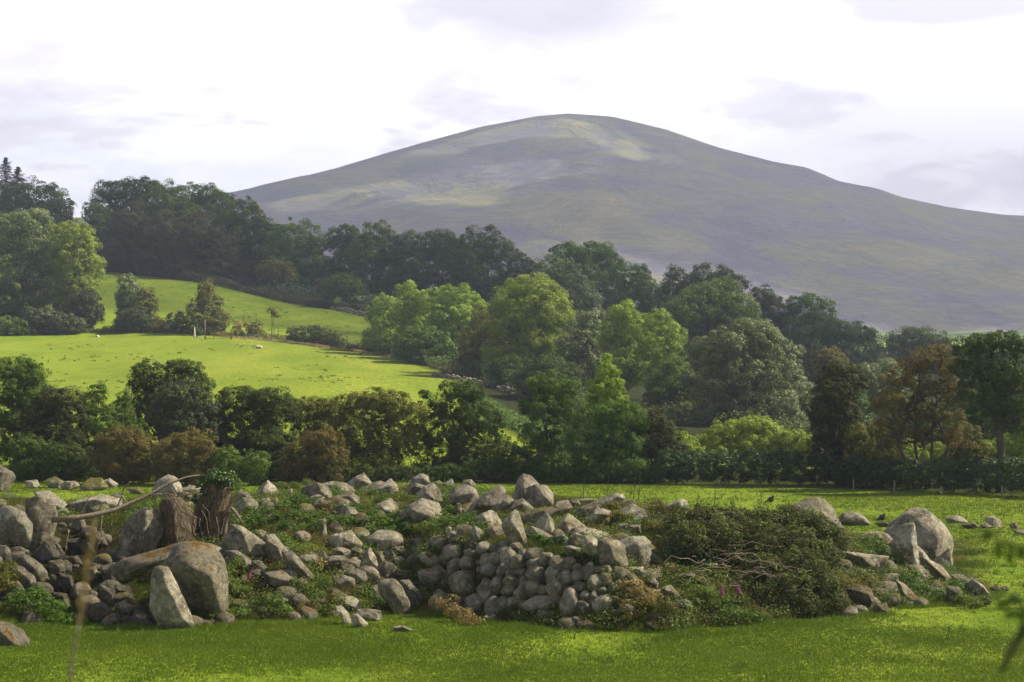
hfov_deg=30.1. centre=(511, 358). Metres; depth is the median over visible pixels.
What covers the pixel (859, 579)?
weed clump
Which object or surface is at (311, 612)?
rubble stone
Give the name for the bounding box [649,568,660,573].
rubble stone
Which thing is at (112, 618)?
rubble stone
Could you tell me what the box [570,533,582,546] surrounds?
stone
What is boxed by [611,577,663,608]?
weed clump
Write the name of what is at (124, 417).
sycamore tree
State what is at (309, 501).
bracken
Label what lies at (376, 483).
boulder
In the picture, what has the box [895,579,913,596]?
stone
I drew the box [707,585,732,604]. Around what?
foxglove
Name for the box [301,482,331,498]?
boulder
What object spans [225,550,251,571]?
boulder
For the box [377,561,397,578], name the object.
boulder
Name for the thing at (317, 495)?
rubble stone
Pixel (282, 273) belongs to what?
thorn bush
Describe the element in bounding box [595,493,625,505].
boulder
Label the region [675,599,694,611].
stone
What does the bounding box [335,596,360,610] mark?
stone
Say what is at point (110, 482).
stone
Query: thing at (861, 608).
rubble stone
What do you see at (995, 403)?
sycamore tree
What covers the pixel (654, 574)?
rubble stone
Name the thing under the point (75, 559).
stone
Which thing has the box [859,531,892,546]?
boulder
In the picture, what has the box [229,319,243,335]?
bush
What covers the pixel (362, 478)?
boulder
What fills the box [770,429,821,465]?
willow tree
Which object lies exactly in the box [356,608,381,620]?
stone
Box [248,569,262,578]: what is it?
rubble stone
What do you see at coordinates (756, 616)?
weed clump
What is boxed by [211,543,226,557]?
stone
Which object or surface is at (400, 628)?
stone
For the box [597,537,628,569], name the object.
boulder
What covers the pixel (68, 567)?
rubble stone
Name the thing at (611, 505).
weed clump
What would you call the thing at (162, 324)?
bramble
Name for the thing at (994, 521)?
stone
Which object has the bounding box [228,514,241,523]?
rubble stone
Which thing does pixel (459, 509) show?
stone
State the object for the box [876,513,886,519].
crow
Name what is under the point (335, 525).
rubble stone
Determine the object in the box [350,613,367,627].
stone
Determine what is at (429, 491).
boulder
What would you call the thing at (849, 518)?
boulder
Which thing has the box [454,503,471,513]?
rubble stone
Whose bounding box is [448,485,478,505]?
boulder
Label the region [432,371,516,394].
dry stone wall
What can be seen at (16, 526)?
boulder
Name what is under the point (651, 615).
rubble stone
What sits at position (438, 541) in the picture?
boulder
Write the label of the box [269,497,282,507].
boulder
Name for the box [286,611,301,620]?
rubble stone
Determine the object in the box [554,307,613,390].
ash tree
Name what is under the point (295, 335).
gorse bush
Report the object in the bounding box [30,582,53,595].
rubble stone
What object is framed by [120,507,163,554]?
boulder
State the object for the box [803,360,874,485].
ivy clad tree
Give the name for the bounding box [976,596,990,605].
stone
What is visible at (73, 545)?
stone
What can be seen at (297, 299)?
rough growth
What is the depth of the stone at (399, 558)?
78.64 m
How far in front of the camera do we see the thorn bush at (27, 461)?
154.00 m
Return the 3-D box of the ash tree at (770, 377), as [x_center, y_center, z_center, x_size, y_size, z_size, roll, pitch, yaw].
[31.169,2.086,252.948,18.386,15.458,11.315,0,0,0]
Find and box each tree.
[0,157,14,204]
[0,175,73,237]
[0,207,70,322]
[0,353,55,464]
[6,166,37,210]
[13,384,92,465]
[32,194,80,248]
[44,218,106,321]
[60,288,105,331]
[72,222,100,263]
[74,380,121,473]
[81,199,116,255]
[88,175,169,252]
[95,201,160,271]
[110,389,152,457]
[114,272,147,319]
[122,358,216,457]
[126,286,159,323]
[130,178,204,253]
[144,377,232,466]
[174,182,239,266]
[182,278,231,334]
[213,196,266,270]
[214,384,306,466]
[244,216,289,286]
[262,217,330,288]
[266,306,279,337]
[288,395,351,468]
[317,223,363,286]
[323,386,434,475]
[334,297,341,311]
[345,219,407,300]
[359,292,400,352]
[380,229,434,303]
[385,279,432,347]
[392,325,459,365]
[403,229,466,301]
[410,379,511,478]
[417,282,487,355]
[444,224,519,311]
[456,302,512,373]
[477,272,577,373]
[497,248,544,310]
[509,354,590,397]
[515,369,586,476]
[531,254,607,346]
[548,240,627,329]
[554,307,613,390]
[560,399,654,482]
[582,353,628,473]
[594,298,650,394]
[605,261,674,346]
[622,405,688,481]
[633,308,688,400]
[642,350,705,419]
[652,261,753,367]
[662,276,762,376]
[672,431,705,464]
[677,316,815,429]
[692,433,723,461]
[695,414,791,465]
[745,284,790,370]
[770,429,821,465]
[776,292,847,375]
[800,374,868,429]
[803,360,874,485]
[805,345,853,400]
[818,318,888,375]
[853,357,917,421]
[867,342,974,488]
[872,392,947,458]
[881,325,954,372]
[934,380,992,456]
[946,329,1023,492]
[988,386,1023,457]
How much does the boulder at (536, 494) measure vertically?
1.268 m
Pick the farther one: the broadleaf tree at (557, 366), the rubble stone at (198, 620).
the broadleaf tree at (557, 366)
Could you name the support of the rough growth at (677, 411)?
on the ground at (226, 362)
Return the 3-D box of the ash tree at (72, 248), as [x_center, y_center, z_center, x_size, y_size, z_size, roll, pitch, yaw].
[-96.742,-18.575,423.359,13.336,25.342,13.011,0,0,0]
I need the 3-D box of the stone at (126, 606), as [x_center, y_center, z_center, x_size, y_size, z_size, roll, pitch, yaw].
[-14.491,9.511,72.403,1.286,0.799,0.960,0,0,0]
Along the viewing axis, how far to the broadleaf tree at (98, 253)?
584.76 m
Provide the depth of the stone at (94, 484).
144.04 m
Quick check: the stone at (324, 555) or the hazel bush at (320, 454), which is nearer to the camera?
the stone at (324, 555)
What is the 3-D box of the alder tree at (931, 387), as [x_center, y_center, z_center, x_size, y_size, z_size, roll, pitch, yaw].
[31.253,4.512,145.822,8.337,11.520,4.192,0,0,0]
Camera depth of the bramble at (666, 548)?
75.06 m
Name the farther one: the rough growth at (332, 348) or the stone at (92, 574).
the rough growth at (332, 348)
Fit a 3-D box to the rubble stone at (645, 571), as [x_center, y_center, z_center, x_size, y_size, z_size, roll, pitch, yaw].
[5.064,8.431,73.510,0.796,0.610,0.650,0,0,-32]
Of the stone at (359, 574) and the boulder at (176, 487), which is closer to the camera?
the stone at (359, 574)
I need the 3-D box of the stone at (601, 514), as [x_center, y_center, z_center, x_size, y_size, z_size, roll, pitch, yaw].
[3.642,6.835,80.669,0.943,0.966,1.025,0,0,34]
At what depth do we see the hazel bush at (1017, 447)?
159.34 m
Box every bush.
[0,295,38,325]
[0,315,33,335]
[4,432,65,481]
[22,305,88,334]
[41,439,94,481]
[82,422,165,483]
[111,304,156,332]
[146,427,218,485]
[166,310,191,332]
[191,323,203,335]
[208,445,270,485]
[229,319,243,335]
[243,320,266,336]
[252,256,299,286]
[273,425,349,482]
[284,325,311,341]
[301,324,331,344]
[320,271,369,306]
[320,330,347,347]
[343,343,370,351]
[474,437,543,482]
[482,353,532,388]
[833,419,908,486]
[896,438,947,473]
[936,420,996,482]
[979,426,1023,475]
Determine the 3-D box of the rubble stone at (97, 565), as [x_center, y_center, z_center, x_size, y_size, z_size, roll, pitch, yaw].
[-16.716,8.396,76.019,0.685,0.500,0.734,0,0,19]
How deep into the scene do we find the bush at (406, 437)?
156.06 m
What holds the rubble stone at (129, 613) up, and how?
on the ground at (226, 362)
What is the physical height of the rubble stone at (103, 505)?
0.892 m
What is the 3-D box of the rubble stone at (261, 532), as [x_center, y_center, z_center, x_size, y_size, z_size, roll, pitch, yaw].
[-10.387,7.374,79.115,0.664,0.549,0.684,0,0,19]
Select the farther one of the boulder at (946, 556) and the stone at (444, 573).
the boulder at (946, 556)
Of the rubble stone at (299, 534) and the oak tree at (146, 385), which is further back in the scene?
the oak tree at (146, 385)
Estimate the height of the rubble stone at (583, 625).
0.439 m
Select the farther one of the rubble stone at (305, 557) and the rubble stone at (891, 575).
the rubble stone at (891, 575)
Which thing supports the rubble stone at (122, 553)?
on the ground at (226, 362)
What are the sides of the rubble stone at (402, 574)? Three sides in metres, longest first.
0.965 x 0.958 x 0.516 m
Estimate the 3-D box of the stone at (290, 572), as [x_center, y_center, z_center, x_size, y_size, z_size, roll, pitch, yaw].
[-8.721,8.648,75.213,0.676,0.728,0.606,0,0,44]
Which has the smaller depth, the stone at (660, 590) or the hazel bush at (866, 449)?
the stone at (660, 590)
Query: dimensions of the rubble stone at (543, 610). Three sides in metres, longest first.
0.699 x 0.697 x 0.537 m
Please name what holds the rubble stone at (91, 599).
on the ground at (226, 362)
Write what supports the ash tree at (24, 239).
on the ground at (226, 362)
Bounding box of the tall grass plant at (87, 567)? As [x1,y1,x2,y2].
[69,517,98,681]
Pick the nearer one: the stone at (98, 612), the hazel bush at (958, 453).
the stone at (98, 612)
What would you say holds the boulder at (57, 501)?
on the ground at (226, 362)
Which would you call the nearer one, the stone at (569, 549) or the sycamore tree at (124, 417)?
the stone at (569, 549)
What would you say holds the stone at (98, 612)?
on the ground at (226, 362)
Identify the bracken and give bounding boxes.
[227,503,306,530]
[269,493,333,531]
[323,502,379,527]
[361,508,415,532]
[366,488,392,502]
[398,494,417,506]
[421,519,490,532]
[428,492,476,526]
[526,532,568,543]
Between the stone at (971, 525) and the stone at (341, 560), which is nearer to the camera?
the stone at (341, 560)
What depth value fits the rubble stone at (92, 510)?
84.32 m
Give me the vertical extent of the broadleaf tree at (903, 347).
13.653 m
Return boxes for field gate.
[204,329,231,339]
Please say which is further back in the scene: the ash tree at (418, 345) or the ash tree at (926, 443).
the ash tree at (418, 345)
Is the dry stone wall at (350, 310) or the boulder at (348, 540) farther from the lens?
the dry stone wall at (350, 310)
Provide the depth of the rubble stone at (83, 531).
79.99 m
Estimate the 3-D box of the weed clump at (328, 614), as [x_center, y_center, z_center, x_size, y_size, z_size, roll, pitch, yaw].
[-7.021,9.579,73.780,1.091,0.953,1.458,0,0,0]
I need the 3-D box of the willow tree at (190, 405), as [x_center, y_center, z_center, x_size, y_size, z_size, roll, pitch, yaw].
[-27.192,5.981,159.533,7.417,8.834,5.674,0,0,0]
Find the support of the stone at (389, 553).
on the ground at (226, 362)
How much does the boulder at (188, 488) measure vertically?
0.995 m
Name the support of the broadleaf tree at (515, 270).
on the ground at (226, 362)
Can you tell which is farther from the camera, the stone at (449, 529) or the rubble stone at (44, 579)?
the stone at (449, 529)
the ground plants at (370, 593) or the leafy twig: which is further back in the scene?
the ground plants at (370, 593)
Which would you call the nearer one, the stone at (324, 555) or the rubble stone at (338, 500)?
the stone at (324, 555)
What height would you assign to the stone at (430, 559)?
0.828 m
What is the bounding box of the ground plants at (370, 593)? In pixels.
[0,478,966,619]
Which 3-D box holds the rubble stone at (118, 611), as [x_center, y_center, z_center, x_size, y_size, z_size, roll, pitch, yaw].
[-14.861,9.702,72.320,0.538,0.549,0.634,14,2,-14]
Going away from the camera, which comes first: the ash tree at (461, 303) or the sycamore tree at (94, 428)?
the sycamore tree at (94, 428)
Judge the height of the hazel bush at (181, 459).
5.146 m
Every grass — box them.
[0,274,361,426]
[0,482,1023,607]
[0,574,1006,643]
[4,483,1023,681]
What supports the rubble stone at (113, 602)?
on the ground at (226, 362)
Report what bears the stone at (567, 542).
on the ground at (226, 362)
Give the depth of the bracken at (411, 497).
86.17 m
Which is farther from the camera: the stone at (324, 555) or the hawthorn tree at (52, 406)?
the hawthorn tree at (52, 406)
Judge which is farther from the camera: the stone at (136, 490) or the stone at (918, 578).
the stone at (136, 490)
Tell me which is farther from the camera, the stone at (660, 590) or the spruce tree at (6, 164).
the spruce tree at (6, 164)
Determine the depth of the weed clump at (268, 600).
72.38 m
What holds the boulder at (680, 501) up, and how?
on the ground at (226, 362)
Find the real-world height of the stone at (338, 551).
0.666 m
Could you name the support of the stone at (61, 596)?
on the ground at (226, 362)
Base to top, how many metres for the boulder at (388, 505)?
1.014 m
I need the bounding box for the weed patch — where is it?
[896,569,965,598]
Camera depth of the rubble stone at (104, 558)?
76.36 m
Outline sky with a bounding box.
[0,0,1023,217]
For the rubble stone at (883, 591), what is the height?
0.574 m
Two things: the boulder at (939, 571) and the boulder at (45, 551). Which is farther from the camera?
the boulder at (939, 571)
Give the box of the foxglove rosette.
[351,584,387,604]
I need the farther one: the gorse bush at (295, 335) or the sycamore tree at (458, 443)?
the gorse bush at (295, 335)
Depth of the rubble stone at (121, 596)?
73.06 m
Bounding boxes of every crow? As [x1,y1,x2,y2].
[765,495,774,501]
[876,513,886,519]
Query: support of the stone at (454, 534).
on the ground at (226, 362)
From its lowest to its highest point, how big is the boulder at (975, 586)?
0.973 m
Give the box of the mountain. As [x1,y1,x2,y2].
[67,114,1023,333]
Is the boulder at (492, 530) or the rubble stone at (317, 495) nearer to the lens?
the boulder at (492, 530)
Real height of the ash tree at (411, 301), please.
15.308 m
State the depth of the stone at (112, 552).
76.89 m
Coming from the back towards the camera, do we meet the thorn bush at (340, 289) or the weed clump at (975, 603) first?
the thorn bush at (340, 289)
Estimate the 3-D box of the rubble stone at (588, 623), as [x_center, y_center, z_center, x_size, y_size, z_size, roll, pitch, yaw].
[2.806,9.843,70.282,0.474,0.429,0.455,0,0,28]
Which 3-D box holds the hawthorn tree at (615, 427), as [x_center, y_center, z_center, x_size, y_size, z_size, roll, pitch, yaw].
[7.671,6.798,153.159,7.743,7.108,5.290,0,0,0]
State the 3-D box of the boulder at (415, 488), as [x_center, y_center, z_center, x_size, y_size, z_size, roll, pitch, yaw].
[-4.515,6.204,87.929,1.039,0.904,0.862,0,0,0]
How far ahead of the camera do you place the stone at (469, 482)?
146.42 m
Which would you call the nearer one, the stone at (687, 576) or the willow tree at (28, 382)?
the stone at (687, 576)
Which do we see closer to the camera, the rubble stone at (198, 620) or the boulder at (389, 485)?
the rubble stone at (198, 620)
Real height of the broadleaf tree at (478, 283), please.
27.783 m
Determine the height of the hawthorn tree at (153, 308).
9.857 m
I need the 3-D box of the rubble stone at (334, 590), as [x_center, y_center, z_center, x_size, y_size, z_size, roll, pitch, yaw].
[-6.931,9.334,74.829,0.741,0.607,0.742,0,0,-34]
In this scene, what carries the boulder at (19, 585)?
on the ground at (226, 362)
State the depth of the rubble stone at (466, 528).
77.11 m
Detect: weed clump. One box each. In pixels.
[0,559,27,616]
[2,584,75,625]
[196,606,251,619]
[226,556,244,607]
[227,470,246,491]
[254,590,293,619]
[271,478,314,489]
[289,576,335,597]
[292,599,324,612]
[299,551,326,570]
[317,497,336,515]
[320,592,345,617]
[402,521,428,540]
[427,594,485,625]
[598,497,670,535]
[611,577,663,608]
[611,598,680,626]
[645,562,677,571]
[646,503,688,519]
[684,584,743,623]
[708,606,769,625]
[832,572,883,598]
[949,589,993,607]
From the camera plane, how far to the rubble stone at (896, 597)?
76.51 m
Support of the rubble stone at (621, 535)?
on the ground at (226, 362)
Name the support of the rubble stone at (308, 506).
on the ground at (226, 362)
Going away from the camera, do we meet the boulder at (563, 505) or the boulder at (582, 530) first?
the boulder at (582, 530)
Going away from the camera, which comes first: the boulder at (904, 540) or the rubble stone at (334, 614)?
the rubble stone at (334, 614)
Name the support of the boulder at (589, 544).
on the ground at (226, 362)
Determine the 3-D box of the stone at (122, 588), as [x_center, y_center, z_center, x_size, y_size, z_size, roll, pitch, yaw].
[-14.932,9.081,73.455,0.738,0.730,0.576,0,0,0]
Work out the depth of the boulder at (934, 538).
92.73 m
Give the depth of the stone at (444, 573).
76.57 m
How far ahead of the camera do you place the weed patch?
79.39 m
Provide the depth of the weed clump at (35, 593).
71.71 m
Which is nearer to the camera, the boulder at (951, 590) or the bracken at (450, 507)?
the boulder at (951, 590)
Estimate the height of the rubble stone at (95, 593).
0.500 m
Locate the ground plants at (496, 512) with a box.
[0,483,992,629]
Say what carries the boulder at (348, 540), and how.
on the ground at (226, 362)
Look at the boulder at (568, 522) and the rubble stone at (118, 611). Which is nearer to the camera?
the rubble stone at (118, 611)
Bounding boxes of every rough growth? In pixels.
[0,241,537,329]
[1,326,362,346]
[98,266,407,323]
[220,335,460,373]
[378,342,1004,435]
[462,378,563,447]
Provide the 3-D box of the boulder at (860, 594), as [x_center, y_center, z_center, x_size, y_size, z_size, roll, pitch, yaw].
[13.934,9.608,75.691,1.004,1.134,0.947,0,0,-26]
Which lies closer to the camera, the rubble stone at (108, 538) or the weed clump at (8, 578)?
the weed clump at (8, 578)
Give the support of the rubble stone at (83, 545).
on the ground at (226, 362)
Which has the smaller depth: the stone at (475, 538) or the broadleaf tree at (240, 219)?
the stone at (475, 538)
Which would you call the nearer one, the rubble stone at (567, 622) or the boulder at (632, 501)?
the rubble stone at (567, 622)
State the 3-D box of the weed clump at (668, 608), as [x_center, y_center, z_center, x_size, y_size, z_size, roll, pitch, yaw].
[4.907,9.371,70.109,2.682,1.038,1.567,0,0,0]
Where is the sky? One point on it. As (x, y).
(920, 100)
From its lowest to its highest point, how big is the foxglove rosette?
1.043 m
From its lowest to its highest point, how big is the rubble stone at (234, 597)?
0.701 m
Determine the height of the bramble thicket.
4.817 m
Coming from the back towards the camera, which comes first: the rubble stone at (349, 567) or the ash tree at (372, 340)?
the ash tree at (372, 340)
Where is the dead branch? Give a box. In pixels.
[51,475,201,554]
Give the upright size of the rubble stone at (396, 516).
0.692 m
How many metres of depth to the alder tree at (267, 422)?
159.23 m
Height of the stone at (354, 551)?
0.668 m
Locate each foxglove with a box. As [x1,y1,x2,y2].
[229,570,252,593]
[373,590,385,604]
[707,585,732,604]
[724,585,749,603]
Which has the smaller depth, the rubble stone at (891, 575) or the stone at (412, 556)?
the stone at (412, 556)
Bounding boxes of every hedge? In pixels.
[2,460,412,481]
[397,461,667,483]
[652,446,846,484]
[831,455,1023,495]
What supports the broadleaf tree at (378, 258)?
on the ground at (226, 362)
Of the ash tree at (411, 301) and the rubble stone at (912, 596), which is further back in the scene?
the ash tree at (411, 301)
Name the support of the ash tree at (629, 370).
on the ground at (226, 362)
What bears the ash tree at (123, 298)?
on the ground at (226, 362)
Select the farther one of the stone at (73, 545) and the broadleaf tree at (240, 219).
the broadleaf tree at (240, 219)
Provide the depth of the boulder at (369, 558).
77.78 m
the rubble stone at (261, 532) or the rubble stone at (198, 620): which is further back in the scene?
the rubble stone at (261, 532)
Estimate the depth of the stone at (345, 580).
75.79 m
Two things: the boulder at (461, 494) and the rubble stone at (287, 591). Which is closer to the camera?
the rubble stone at (287, 591)
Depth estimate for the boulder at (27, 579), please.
73.74 m
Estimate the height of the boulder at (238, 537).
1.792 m
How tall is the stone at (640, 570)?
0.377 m
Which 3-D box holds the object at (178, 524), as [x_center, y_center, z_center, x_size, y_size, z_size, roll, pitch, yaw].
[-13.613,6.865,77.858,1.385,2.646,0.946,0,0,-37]
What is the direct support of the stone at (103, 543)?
on the ground at (226, 362)
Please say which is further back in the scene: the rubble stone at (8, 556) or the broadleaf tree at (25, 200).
the broadleaf tree at (25, 200)
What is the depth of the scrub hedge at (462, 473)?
151.94 m
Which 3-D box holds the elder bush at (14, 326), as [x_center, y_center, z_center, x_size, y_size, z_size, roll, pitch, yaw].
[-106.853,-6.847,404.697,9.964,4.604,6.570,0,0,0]
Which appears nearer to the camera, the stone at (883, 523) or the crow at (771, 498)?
the stone at (883, 523)
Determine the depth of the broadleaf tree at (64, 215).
605.59 m
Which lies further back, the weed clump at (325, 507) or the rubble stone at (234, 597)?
the weed clump at (325, 507)
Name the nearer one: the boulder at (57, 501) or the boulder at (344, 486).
the boulder at (57, 501)
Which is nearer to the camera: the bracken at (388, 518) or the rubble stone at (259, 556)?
the rubble stone at (259, 556)
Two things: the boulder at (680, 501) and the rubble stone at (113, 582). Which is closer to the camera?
the rubble stone at (113, 582)
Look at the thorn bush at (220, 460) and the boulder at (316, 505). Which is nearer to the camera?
the boulder at (316, 505)
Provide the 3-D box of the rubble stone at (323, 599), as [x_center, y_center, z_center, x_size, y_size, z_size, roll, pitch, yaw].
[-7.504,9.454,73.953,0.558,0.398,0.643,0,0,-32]
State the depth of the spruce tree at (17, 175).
635.60 m
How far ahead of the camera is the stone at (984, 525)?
111.65 m
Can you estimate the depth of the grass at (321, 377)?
347.33 m
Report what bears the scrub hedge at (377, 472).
on the ground at (226, 362)
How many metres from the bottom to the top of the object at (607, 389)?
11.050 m
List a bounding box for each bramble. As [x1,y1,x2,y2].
[145,316,172,332]
[658,525,747,570]
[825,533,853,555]
[850,533,909,565]
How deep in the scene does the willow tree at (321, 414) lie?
161.08 m
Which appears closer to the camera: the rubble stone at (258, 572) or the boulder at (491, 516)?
the rubble stone at (258, 572)
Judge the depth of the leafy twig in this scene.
3.40 m
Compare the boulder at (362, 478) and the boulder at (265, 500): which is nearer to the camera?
the boulder at (265, 500)
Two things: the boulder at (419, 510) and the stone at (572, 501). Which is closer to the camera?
the boulder at (419, 510)
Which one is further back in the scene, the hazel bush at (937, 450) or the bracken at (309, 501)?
the hazel bush at (937, 450)
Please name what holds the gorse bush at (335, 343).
on the ground at (226, 362)
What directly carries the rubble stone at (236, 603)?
on the ground at (226, 362)
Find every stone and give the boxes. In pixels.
[0,531,13,548]
[0,545,10,557]
[0,592,14,599]
[3,551,24,564]
[10,546,28,554]
[13,504,25,511]
[18,603,31,612]
[19,611,42,623]
[25,480,40,487]
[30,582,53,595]
[36,577,49,582]
[36,582,49,599]
[45,476,63,487]
[48,559,65,575]
[49,574,58,590]
[51,592,69,603]
[52,537,60,543]
[57,508,68,515]
[57,603,70,610]
[58,522,66,526]
[59,572,73,591]
[60,481,79,489]
[63,555,82,565]
[63,560,71,566]
[64,564,71,572]
[65,538,82,552]
[70,582,91,598]
[71,519,86,533]
[75,589,91,597]
[75,595,101,615]
[79,526,96,538]
[80,477,108,490]
[80,541,88,552]
[82,566,97,582]
[85,531,107,549]
[87,602,115,622]
[88,505,106,517]
[90,553,112,564]
[90,563,99,570]
[91,590,98,596]
[92,503,109,508]
[92,571,102,581]
[98,580,119,588]
[99,584,115,605]
[100,562,116,580]
[101,613,120,624]
[104,478,117,486]
[105,534,111,543]
[105,548,118,559]
[106,580,120,589]
[110,493,124,499]
[110,599,120,606]
[111,591,131,600]
[113,549,132,561]
[114,599,143,613]
[114,607,124,616]
[115,584,132,598]
[121,615,131,622]
[124,610,133,615]
[126,487,145,493]
[132,609,144,621]
[135,614,151,625]
[144,604,151,615]
[177,492,192,501]
[192,615,203,626]
[203,620,212,625]
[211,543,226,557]
[214,612,234,623]
[224,557,232,566]
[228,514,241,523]
[228,588,236,600]
[230,599,247,609]
[238,574,249,584]
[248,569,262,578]
[250,554,263,560]
[251,560,267,573]
[255,529,267,537]
[262,612,272,619]
[273,586,296,599]
[283,569,298,578]
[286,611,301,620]
[288,593,310,606]
[294,503,314,511]
[294,531,310,542]
[295,578,307,585]
[297,606,317,619]
[299,554,317,565]
[308,494,324,501]
[312,597,325,604]
[318,551,327,563]
[325,555,348,571]
[326,520,342,532]
[327,588,342,596]
[330,610,338,616]
[331,546,352,557]
[331,575,354,589]
[332,496,350,505]
[332,568,343,574]
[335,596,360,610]
[335,605,350,623]
[340,564,354,575]
[347,569,367,585]
[348,557,360,568]
[350,527,369,538]
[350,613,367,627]
[351,547,363,557]
[352,512,368,526]
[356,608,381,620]
[360,565,379,580]
[370,585,378,592]
[374,551,384,566]
[384,550,397,562]
[389,510,401,519]
[392,625,412,631]
[393,556,405,566]
[393,570,410,579]
[394,546,407,556]
[406,554,418,566]
[413,537,424,547]
[418,551,438,567]
[441,569,448,581]
[442,479,454,487]
[445,526,451,539]
[448,530,459,542]
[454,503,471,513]
[454,524,472,539]
[457,503,461,516]
[461,479,475,486]
[468,526,483,546]
[482,614,495,619]
[495,494,513,512]
[509,610,517,617]
[537,608,551,619]
[545,618,556,625]
[551,529,564,535]
[554,534,571,545]
[557,618,576,628]
[562,545,580,554]
[568,498,579,506]
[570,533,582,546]
[572,616,584,621]
[576,620,586,628]
[578,498,596,503]
[584,508,610,525]
[585,619,594,628]
[600,517,611,524]
[611,566,627,580]
[612,533,629,540]
[612,605,626,617]
[616,523,628,530]
[624,524,640,533]
[624,569,638,586]
[629,567,643,573]
[636,569,650,578]
[645,572,661,579]
[645,620,657,629]
[646,577,658,588]
[648,552,661,566]
[648,611,665,621]
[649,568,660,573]
[653,589,663,597]
[661,585,679,600]
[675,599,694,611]
[677,573,695,583]
[694,575,709,585]
[833,559,851,573]
[838,606,857,615]
[855,605,867,611]
[870,603,888,613]
[873,587,889,596]
[875,521,888,526]
[878,581,896,589]
[879,593,900,606]
[881,573,900,581]
[886,560,898,570]
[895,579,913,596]
[904,594,918,600]
[907,564,929,577]
[909,577,922,584]
[913,597,928,605]
[929,583,945,589]
[945,515,967,522]
[951,574,966,579]
[961,522,978,528]
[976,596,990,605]
[980,523,992,527]
[985,515,1001,527]
[990,585,1001,590]
[1009,522,1018,528]
[1013,529,1023,534]
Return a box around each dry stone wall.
[307,299,365,315]
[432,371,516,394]
[432,540,635,617]
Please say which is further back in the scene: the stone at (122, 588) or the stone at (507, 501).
the stone at (507, 501)
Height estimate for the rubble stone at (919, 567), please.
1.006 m
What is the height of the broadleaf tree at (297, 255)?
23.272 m
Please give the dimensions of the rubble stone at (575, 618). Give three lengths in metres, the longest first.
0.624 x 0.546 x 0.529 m
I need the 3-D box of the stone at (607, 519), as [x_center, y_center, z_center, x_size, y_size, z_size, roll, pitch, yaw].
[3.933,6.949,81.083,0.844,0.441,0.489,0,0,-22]
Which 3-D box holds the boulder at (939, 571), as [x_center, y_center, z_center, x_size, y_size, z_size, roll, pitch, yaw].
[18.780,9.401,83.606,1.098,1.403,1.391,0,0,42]
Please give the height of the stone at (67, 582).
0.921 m
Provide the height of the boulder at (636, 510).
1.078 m
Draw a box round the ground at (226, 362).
[0,254,1023,681]
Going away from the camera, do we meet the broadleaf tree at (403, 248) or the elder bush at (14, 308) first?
the elder bush at (14, 308)
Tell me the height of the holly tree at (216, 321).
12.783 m
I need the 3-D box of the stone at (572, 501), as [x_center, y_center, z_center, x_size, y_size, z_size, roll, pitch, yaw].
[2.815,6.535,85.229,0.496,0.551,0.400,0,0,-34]
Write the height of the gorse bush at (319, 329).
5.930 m
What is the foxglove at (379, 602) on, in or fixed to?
on the ground plants at (496, 512)
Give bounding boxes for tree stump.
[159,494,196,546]
[182,467,242,543]
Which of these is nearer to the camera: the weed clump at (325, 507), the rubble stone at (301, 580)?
the rubble stone at (301, 580)
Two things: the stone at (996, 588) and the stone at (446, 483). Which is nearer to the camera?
the stone at (996, 588)
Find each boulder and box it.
[0,466,15,491]
[0,505,32,549]
[0,621,30,645]
[2,581,22,593]
[11,565,35,589]
[12,554,47,580]
[25,495,57,549]
[32,540,65,562]
[33,491,73,511]
[67,494,123,513]
[108,541,228,615]
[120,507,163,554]
[149,566,193,628]
[152,474,182,499]
[182,485,200,492]
[222,524,266,558]
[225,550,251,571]
[234,497,259,512]
[237,492,250,499]
[255,480,278,494]
[260,498,274,509]
[264,570,294,588]
[265,534,287,563]
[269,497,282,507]
[281,551,315,581]
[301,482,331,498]
[312,499,332,509]
[317,518,326,537]
[322,481,354,492]
[324,530,362,548]
[326,492,359,507]
[331,504,358,518]
[346,473,371,489]
[358,481,383,492]
[360,547,377,568]
[363,530,403,553]
[370,498,397,513]
[373,478,398,494]
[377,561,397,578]
[377,578,409,614]
[398,498,441,524]
[400,579,423,607]
[404,483,424,496]
[407,474,430,488]
[417,483,441,501]
[417,568,442,586]
[425,535,448,550]
[428,592,448,611]
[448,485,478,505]
[464,485,505,517]
[473,510,501,526]
[484,526,505,540]
[501,509,526,543]
[506,498,533,512]
[513,473,539,500]
[520,507,556,525]
[525,526,552,537]
[526,484,553,507]
[534,514,554,533]
[552,500,572,517]
[556,513,586,535]
[565,527,610,538]
[576,501,596,517]
[581,535,598,556]
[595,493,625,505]
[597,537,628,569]
[610,504,647,523]
[620,499,635,504]
[620,536,650,567]
[666,499,688,507]
[786,497,843,529]
[838,511,870,525]
[842,551,888,569]
[845,585,874,608]
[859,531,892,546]
[884,507,952,560]
[889,522,918,566]
[917,545,929,562]
[922,557,950,582]
[933,548,952,568]
[945,586,964,603]
[964,579,990,595]
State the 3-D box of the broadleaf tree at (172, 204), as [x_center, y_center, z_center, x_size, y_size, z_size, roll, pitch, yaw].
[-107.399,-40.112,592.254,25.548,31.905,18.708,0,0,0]
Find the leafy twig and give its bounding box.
[980,529,1023,674]
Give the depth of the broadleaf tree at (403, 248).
545.68 m
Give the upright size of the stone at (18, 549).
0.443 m
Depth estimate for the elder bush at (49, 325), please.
406.66 m
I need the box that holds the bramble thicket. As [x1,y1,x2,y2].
[657,492,859,616]

